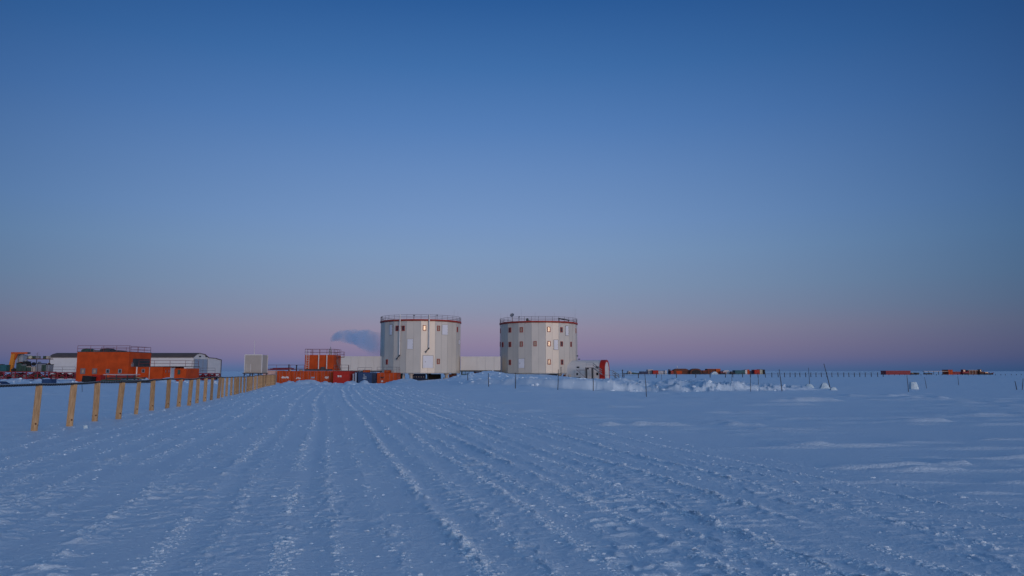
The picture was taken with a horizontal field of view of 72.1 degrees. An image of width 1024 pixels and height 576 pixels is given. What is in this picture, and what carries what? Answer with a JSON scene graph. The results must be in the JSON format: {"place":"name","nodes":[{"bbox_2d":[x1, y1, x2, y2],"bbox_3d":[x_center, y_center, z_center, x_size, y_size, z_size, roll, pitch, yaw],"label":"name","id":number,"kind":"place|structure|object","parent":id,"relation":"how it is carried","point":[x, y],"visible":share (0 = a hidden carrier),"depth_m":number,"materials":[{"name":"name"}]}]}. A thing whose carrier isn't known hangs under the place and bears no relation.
{"place":"outdoors","nodes":[
{"label":"outdoors","id":0,"kind":"place"},
{"bbox_2d":[0,371,1023,575],"bbox_3d":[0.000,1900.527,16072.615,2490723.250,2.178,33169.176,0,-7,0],"label":"snow ground","id":1,"kind":"structure","parent":0,"point":[948,436],"depth_m":11.47,"materials":[{"name":"white snow"}]},
{"bbox_2d":[0,372,55,379],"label":"steel staging","id":2,"kind":"object","parent":1,"relation":"on","point":[33,375],"visible":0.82,"depth_m":127.58,"materials":[{"name":"red metal"}]},
{"bbox_2d":[0,364,9,371],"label":"supply crate","id":3,"kind":"object","parent":2,"relation":"on","point":[4,368],"visible":1,"depth_m":128.23,"materials":[{"name":"teal paint"}]},
{"bbox_2d":[16,362,22,371],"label":"supply crate","id":4,"kind":"object","parent":2,"relation":"on","point":[18,366],"visible":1,"depth_m":128.41,"materials":[{"name":"green metal"}]},
{"bbox_2d":[9,352,30,371],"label":"gantry crane","id":5,"kind":"object","parent":2,"relation":"on","point":[13,357],"visible":0.99,"depth_m":129.46,"materials":[{"name":"orange paint"}]},
{"bbox_2d":[21,364,26,371],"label":"supply crate","id":6,"kind":"object","parent":2,"relation":"on","point":[23,368],"visible":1,"depth_m":128.39,"materials":[{"name":"metal"}]},
{"bbox_2d":[26,365,33,371],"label":"supply crate","id":7,"kind":"object","parent":2,"relation":"on","point":[29,368],"visible":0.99,"depth_m":128.36,"materials":[{"name":"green metal"}]},
{"bbox_2d":[35,362,44,371],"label":"supply crate","id":8,"kind":"object","parent":2,"relation":"on","point":[38,367],"visible":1,"depth_m":128.49,"materials":[{"name":"metal"}]},
{"bbox_2d":[42,363,46,371],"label":"supply crate","id":9,"kind":"object","parent":2,"relation":"on","point":[43,367],"visible":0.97,"depth_m":128.49,"materials":[{"name":"metal"}]},
{"bbox_2d":[46,363,53,371],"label":"supply crate","id":10,"kind":"object","parent":2,"relation":"on","point":[49,366],"visible":0.97,"depth_m":128.58,"materials":[{"name":"metal"}]},
{"bbox_2d":[31,386,42,430],"bbox_3d":[-13.727,3.641,20.302,0.200,1.642,0.052,2,-7,6],"label":"plank post","id":11,"kind":"object","parent":1,"relation":"on","point":[36,408],"visible":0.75,"depth_m":20.30,"materials":[{"name":"brown wood"}]},
{"bbox_2d":[41,379,56,382],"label":"supply crate","id":12,"kind":"object","parent":1,"relation":"on","point":[49,380],"visible":0.73,"depth_m":98.17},
{"bbox_2d":[49,367,75,378],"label":"steel staging","id":13,"kind":"object","parent":1,"relation":"on","point":[60,375],"visible":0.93,"depth_m":127.59,"materials":[{"name":"red metal"}]},
{"bbox_2d":[66,385,76,425],"bbox_3d":[-13.909,3.879,22.213,0.200,1.656,0.050,3,-8,-8],"label":"plank post","id":14,"kind":"object","parent":1,"relation":"on","point":[71,405],"visible":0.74,"depth_m":22.21,"materials":[{"name":"brown wood"}]},
{"bbox_2d":[82,376,95,381],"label":"supply crate","id":15,"kind":"object","parent":1,"relation":"on","point":[88,378],"visible":0.86,"depth_m":102.17,"materials":[{"name":"black metal"}]},
{"bbox_2d":[92,383,100,420],"bbox_3d":[-14.307,4.094,24.195,0.204,1.660,0.051,1,-7,-1],"label":"plank post","id":16,"kind":"object","parent":1,"relation":"on","point":[96,399],"visible":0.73,"depth_m":24.19,"materials":[{"name":"brown wood"}]},
{"bbox_2d":[92,375,104,380],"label":"supply crate","id":17,"kind":"object","parent":1,"relation":"on","point":[100,377],"visible":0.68,"depth_m":103.69,"materials":[{"name":"red paint"}]},
{"bbox_2d":[75,345,150,381],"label":"orange building","id":18,"kind":"structure","parent":1,"relation":"on","point":[91,363],"depth_m":114.45,"materials":[{"name":"red paint"}]},
{"bbox_2d":[80,368,84,373],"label":"window","id":19,"kind":"structure","parent":18,"relation":"in","point":[82,370],"depth_m":114.15,"materials":[{"name":"glass"}]},
{"bbox_2d":[92,368,96,373],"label":"window","id":20,"kind":"structure","parent":18,"relation":"in","point":[94,370],"depth_m":114.18,"materials":[{"name":"glass"}]},
{"bbox_2d":[115,382,124,418],"bbox_3d":[-14.211,4.261,25.511,0.199,1.664,0.050,4,-8,-13],"label":"plank post","id":21,"kind":"object","parent":1,"relation":"on","point":[120,401],"visible":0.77,"depth_m":25.51,"materials":[{"name":"brown wood"}]},
{"bbox_2d":[101,374,150,382],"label":"material stack","id":22,"kind":"object","parent":1,"relation":"on","point":[125,377],"visible":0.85,"depth_m":101.03,"materials":[{"name":"grey paint"}]},
{"bbox_2d":[50,353,221,376],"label":"white hangar","id":23,"kind":"structure","parent":1,"relation":"on","point":[69,360],"depth_m":149.43,"materials":[{"name":"paint"}]},
{"bbox_2d":[194,359,207,374],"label":"sliding door","id":24,"kind":"structure","parent":23,"relation":"in","point":[203,363],"depth_m":153.04,"materials":[{"name":"metal"}]},
{"bbox_2d":[134,382,140,413],"bbox_3d":[-14.990,4.569,28.148,0.168,1.642,0.050,2,-5,10],"label":"plank post","id":25,"kind":"object","parent":1,"relation":"on","point":[137,397],"visible":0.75,"depth_m":28.14,"materials":[{"name":"brown wood"}]},
{"bbox_2d":[149,380,155,410],"bbox_3d":[-15.809,4.894,30.920,0.195,1.653,0.052,1,-6,-7],"label":"plank post","id":26,"kind":"object","parent":1,"relation":"on","point":[152,396],"visible":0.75,"depth_m":30.92,"materials":[{"name":"brown wood"}]},
{"bbox_2d":[135,360,199,380],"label":"orange building","id":27,"kind":"structure","parent":1,"relation":"on","point":[155,372],"depth_m":116.32,"materials":[{"name":"red paint"}]},
{"bbox_2d":[170,368,174,377],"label":"door","id":28,"kind":"structure","parent":27,"relation":"in","point":[172,369],"depth_m":116.49,"materials":[{"name":"grey paint"}]},
{"bbox_2d":[165,379,170,407],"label":"plank post","id":29,"kind":"object","parent":1,"relation":"on","point":[168,391],"visible":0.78,"depth_m":32.51,"materials":[{"name":"brown wood"}]},
{"bbox_2d":[176,379,182,406],"bbox_3d":[-16.049,5.239,33.972,0.189,1.652,0.051,3,-5,1],"label":"plank post","id":30,"kind":"object","parent":1,"relation":"on","point":[180,384],"visible":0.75,"depth_m":33.97,"materials":[{"name":"brown wood"}]},
{"bbox_2d":[0,374,272,386],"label":"hose line","id":31,"kind":"object","parent":30,"relation":"on","point":[40,384],"visible":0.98,"depth_m":23.98,"materials":[{"name":"black rubber"}]},
{"bbox_2d":[187,380,193,405],"bbox_3d":[-16.278,5.469,35.581,0.196,1.640,0.050,4,-7,-14],"label":"plank post","id":32,"kind":"object","parent":1,"relation":"on","point":[190,389],"visible":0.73,"depth_m":35.58,"materials":[{"name":"brown wood"}]},
{"bbox_2d":[195,379,199,402],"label":"plank post","id":33,"kind":"object","parent":1,"relation":"on","point":[197,391],"visible":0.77,"depth_m":37.70,"materials":[{"name":"brown wood"}]},
{"bbox_2d":[203,378,207,400],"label":"plank post","id":34,"kind":"object","parent":1,"relation":"on","point":[205,389],"visible":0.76,"depth_m":39.30,"materials":[{"name":"brown wood"}]},
{"bbox_2d":[199,370,219,379],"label":"steel staging","id":35,"kind":"object","parent":1,"relation":"on","point":[208,375],"visible":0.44,"depth_m":127.10,"materials":[{"name":"red metal"}]},
{"bbox_2d":[210,378,213,399],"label":"plank post","id":36,"kind":"object","parent":1,"relation":"on","point":[211,389],"visible":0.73,"depth_m":40.97,"materials":[{"name":"brown wood"}]},
{"bbox_2d":[217,377,221,397],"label":"plank post","id":37,"kind":"object","parent":1,"relation":"on","point":[219,387],"visible":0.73,"depth_m":43.85,"materials":[{"name":"brown wood"}]},
{"bbox_2d":[221,378,223,396],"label":"plank post","id":38,"kind":"object","parent":1,"relation":"on","point":[222,388],"visible":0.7,"depth_m":45.75,"materials":[{"name":"brown wood"}]},
{"bbox_2d":[225,378,228,395],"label":"plank post","id":39,"kind":"object","parent":1,"relation":"on","point":[226,390],"visible":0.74,"depth_m":47.70,"materials":[{"name":"brown wood"}]},
{"bbox_2d":[230,377,232,394],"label":"plank post","id":40,"kind":"object","parent":1,"relation":"on","point":[231,383],"visible":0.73,"depth_m":49.65,"materials":[{"name":"brown wood"}]},
{"bbox_2d":[234,377,236,394],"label":"plank post","id":41,"kind":"object","parent":1,"relation":"on","point":[235,381],"visible":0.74,"depth_m":51.57,"materials":[{"name":"brown wood"}]},
{"bbox_2d":[236,377,239,393],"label":"plank post","id":42,"kind":"object","parent":1,"relation":"on","point":[237,387],"visible":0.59,"depth_m":53.52,"materials":[{"name":"brown wood"}]},
{"bbox_2d":[240,377,241,392],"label":"plank post","id":43,"kind":"object","parent":1,"relation":"on","point":[240,384],"visible":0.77,"depth_m":55.45,"materials":[{"name":"brown wood"}]},
{"bbox_2d":[243,377,245,392],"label":"plank post","id":44,"kind":"object","parent":1,"relation":"on","point":[244,382],"visible":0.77,"depth_m":57.40,"materials":[{"name":"brown wood"}]},
{"bbox_2d":[246,377,248,391],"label":"plank post","id":45,"kind":"object","parent":1,"relation":"on","point":[247,384],"visible":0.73,"depth_m":59.32,"materials":[{"name":"brown wood"}]},
{"bbox_2d":[253,376,255,389],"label":"plank post","id":46,"kind":"object","parent":1,"relation":"on","point":[254,381],"visible":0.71,"depth_m":65.13,"materials":[{"name":"brown wood"}]},
{"bbox_2d":[242,343,267,380],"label":"stilt cabin","id":47,"kind":"object","parent":1,"relation":"on","point":[255,364],"visible":0.88,"depth_m":103.47,"materials":[{"name":"white metal"}]},
{"bbox_2d":[246,364,250,371],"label":"door","id":48,"kind":"structure","parent":47,"relation":"in","point":[248,366],"depth_m":103.30,"materials":[{"name":"white paint"}]},
{"bbox_2d":[263,371,276,382],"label":"shipping container","id":49,"kind":"object","parent":1,"relation":"on","point":[272,372],"visible":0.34,"depth_m":122.15,"materials":[{"name":"white metal"}]},
{"bbox_2d":[277,371,291,382],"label":"shipping container","id":50,"kind":"object","parent":1,"relation":"on","point":[284,376],"visible":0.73,"depth_m":121.05,"materials":[{"name":"orange metal"}]},
{"bbox_2d":[277,372,283,382],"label":"door","id":51,"kind":"structure","parent":50,"relation":"in","point":[280,380],"depth_m":121.01,"materials":[{"name":"orange paint"}]},
{"bbox_2d":[268,365,303,370],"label":"railing","id":52,"kind":"object","parent":50,"relation":"on","point":[276,369],"visible":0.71,"depth_m":121.48,"materials":[{"name":"grey metal"}]},
{"bbox_2d":[284,371,290,381],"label":"door","id":53,"kind":"structure","parent":50,"relation":"in","point":[286,373],"depth_m":121.07,"materials":[{"name":"orange paint"}]},
{"bbox_2d":[292,371,305,381],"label":"shipping container","id":54,"kind":"object","parent":1,"relation":"on","point":[298,375],"visible":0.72,"depth_m":121.08,"materials":[{"name":"orange paint"}]},
{"bbox_2d":[292,372,298,381],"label":"door","id":55,"kind":"structure","parent":54,"relation":"in","point":[295,375],"depth_m":121.07,"materials":[{"name":"orange paint"}]},
{"bbox_2d":[299,372,304,379],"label":"door","id":56,"kind":"structure","parent":54,"relation":"in","point":[301,374],"depth_m":121.10,"materials":[{"name":"orange paint"}]},
{"bbox_2d":[306,371,319,381],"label":"shipping container","id":57,"kind":"object","parent":1,"relation":"on","point":[312,375],"visible":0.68,"depth_m":121.08,"materials":[{"name":"orange paint"}]},
{"bbox_2d":[306,372,312,379],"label":"door","id":58,"kind":"structure","parent":57,"relation":"in","point":[309,374],"depth_m":121.10,"materials":[{"name":"orange paint"}]},
{"bbox_2d":[312,371,318,380],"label":"door","id":59,"kind":"structure","parent":57,"relation":"in","point":[315,374],"depth_m":121.07,"materials":[{"name":"orange paint"}]},
{"bbox_2d":[304,347,344,370],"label":"generator room","id":60,"kind":"object","parent":57,"relation":"on","point":[329,362],"visible":1,"depth_m":121.97,"materials":[{"name":"orange paint"}]},
{"bbox_2d":[319,371,332,382],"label":"shipping container","id":61,"kind":"object","parent":1,"relation":"on","point":[327,376],"visible":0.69,"depth_m":121.06,"materials":[{"name":"metal"}]},
{"bbox_2d":[320,372,325,381],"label":"door","id":62,"kind":"structure","parent":61,"relation":"in","point":[322,374],"depth_m":121.07,"materials":[{"name":"orange paint"}]},
{"bbox_2d":[326,371,331,382],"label":"door","id":63,"kind":"structure","parent":61,"relation":"in","point":[329,380],"depth_m":121.05,"materials":[{"name":"orange paint"}]},
{"bbox_2d":[333,371,356,382],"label":"shipping container","id":64,"kind":"object","parent":1,"relation":"on","point":[341,376],"visible":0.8,"depth_m":119.14,"materials":[{"name":"red metal"}]},
{"bbox_2d":[352,372,356,382],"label":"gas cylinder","id":65,"kind":"object","parent":1,"relation":"on","point":[355,377],"visible":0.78,"depth_m":119.95,"materials":[{"name":"white metal"}]},
{"bbox_2d":[333,356,381,371],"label":"link corridor","id":66,"kind":"object","parent":1,"relation":"on","point":[355,362],"visible":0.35,"depth_m":159.11,"materials":[{"name":"white paint"}]},
{"bbox_2d":[358,372,375,382],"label":"shipping container","id":67,"kind":"object","parent":1,"relation":"on","point":[369,377],"visible":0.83,"depth_m":120.60,"materials":[{"name":"blue metal"}]},
{"bbox_2d":[377,373,400,382],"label":"shipping container","id":68,"kind":"object","parent":1,"relation":"on","point":[384,377],"visible":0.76,"depth_m":120.05,"materials":[{"name":"orange metal"}]},
{"bbox_2d":[378,373,386,382],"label":"door","id":69,"kind":"structure","parent":68,"relation":"in","point":[380,375],"depth_m":120.04,"materials":[{"name":"orange paint"}]},
{"bbox_2d":[387,373,395,381],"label":"door","id":70,"kind":"structure","parent":68,"relation":"in","point":[390,376],"depth_m":120.04,"materials":[{"name":"orange paint"}]},
{"bbox_2d":[413,374,425,380],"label":"support structure","id":71,"kind":"object","parent":1,"relation":"on","point":[419,377],"visible":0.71,"depth_m":158.75,"materials":[{"name":"black metal"}]},
{"bbox_2d":[380,314,460,379],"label":"round tower","id":72,"kind":"structure","parent":1,"relation":"on","point":[412,347],"depth_m":155.50,"materials":[{"name":"white metal"}]},
{"bbox_2d":[422,355,433,367],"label":"access door","id":73,"kind":"structure","parent":72,"relation":"in","point":[427,359],"depth_m":154.39,"materials":[{"name":"white paint"}]},
{"bbox_2d":[428,374,440,379],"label":"support structure","id":74,"kind":"object","parent":1,"relation":"on","point":[434,376],"visible":0.73,"depth_m":161.73,"materials":[{"name":"black metal"}]},
{"bbox_2d":[460,356,500,372],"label":"link corridor","id":75,"kind":"object","parent":1,"relation":"on","point":[474,364],"visible":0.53,"depth_m":162.09,"materials":[{"name":"white paint"}]},
{"bbox_2d":[499,316,577,375],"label":"round tower","id":76,"kind":"structure","parent":1,"relation":"on","point":[538,347],"depth_m":160.47,"materials":[{"name":"white metal"}]},
{"bbox_2d":[518,358,524,367],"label":"access door","id":77,"kind":"structure","parent":76,"relation":"in","point":[521,361],"depth_m":159.88,"materials":[{"name":"white paint"}]},
{"bbox_2d":[564,360,609,378],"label":"barrel tent","id":78,"kind":"object","parent":1,"relation":"on","point":[573,366],"visible":0.82,"depth_m":160.12,"materials":[{"name":"white fabric"}]},
{"bbox_2d":[577,363,601,378],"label":"platform stairs","id":79,"kind":"structure","parent":1,"relation":"on","point":[592,374],"depth_m":155.49,"materials":[{"name":"metal"}]},
{"bbox_2d":[672,369,689,373],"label":"container","id":80,"kind":"object","parent":1,"relation":"on","point":[679,371],"visible":0.71,"depth_m":395.23,"materials":[{"name":"orange metal"}]},
{"bbox_2d":[689,369,701,373],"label":"tent","id":81,"kind":"object","parent":1,"relation":"on","point":[696,371],"visible":0.86,"depth_m":393.18,"materials":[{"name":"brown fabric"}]},
{"bbox_2d":[705,369,720,373],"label":"container","id":82,"kind":"object","parent":1,"relation":"on","point":[709,371],"visible":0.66,"depth_m":399.27,"materials":[{"name":"orange metal"}]},
{"bbox_2d":[732,370,744,373],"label":"container","id":83,"kind":"object","parent":1,"relation":"on","point":[740,371],"visible":0.7,"depth_m":397.20,"materials":[{"name":"metal"}]},
{"bbox_2d":[819,383,829,388],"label":"snow block","id":84,"kind":"object","parent":1,"relation":"on","point":[823,385],"depth_m":65.17,"materials":[{"name":"white snow"}]},
{"bbox_2d":[881,371,910,374],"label":"container","id":85,"kind":"object","parent":1,"relation":"on","point":[895,372],"visible":0.98,"depth_m":347.51,"materials":[{"name":"red metal"}]},
{"bbox_2d":[909,382,918,388],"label":"snow block","id":86,"kind":"object","parent":1,"relation":"on","point":[913,385],"depth_m":66.17,"materials":[{"name":"white snow"}]},
{"bbox_2d":[942,370,952,374],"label":"container","id":87,"kind":"object","parent":1,"relation":"on","point":[946,372],"visible":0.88,"depth_m":350.17,"materials":[{"name":"metal"}]},
{"bbox_2d":[966,370,979,374],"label":"container","id":88,"kind":"object","parent":1,"relation":"on","point":[972,372],"visible":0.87,"depth_m":350.49,"materials":[{"name":"metal"}]},
{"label":"storage shelf","id":89,"kind":"object","parent":1,"relation":"on","visible":0},
{"bbox_2d":[17,354,27,362],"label":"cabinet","id":90,"kind":"object","parent":89,"relation":"attached to","point":[21,357],"visible":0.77,"depth_m":130.41,"materials":[{"name":"grey metal"}]},
{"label":"rope post","id":91,"kind":"object","parent":1,"relation":"on","visible":0},
{"bbox_2d":[615,373,864,374],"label":"rope line","id":92,"kind":"object","parent":91,"relation":"attached to","point":[755,373],"visible":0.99,"depth_m":193.82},
{"bbox_2d":[0,0,1023,370],"label":"sky","id":93,"kind":"structure","parent":0,"point":[767,185],"materials":[{"name":"blue"}]},
{"bbox_2d":[961,370,968,374],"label":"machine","id":94,"kind":"object","parent":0,"point":[963,372],"visible":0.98,"depth_m":349.49,"materials":[{"name":"red metal"}]}
]}

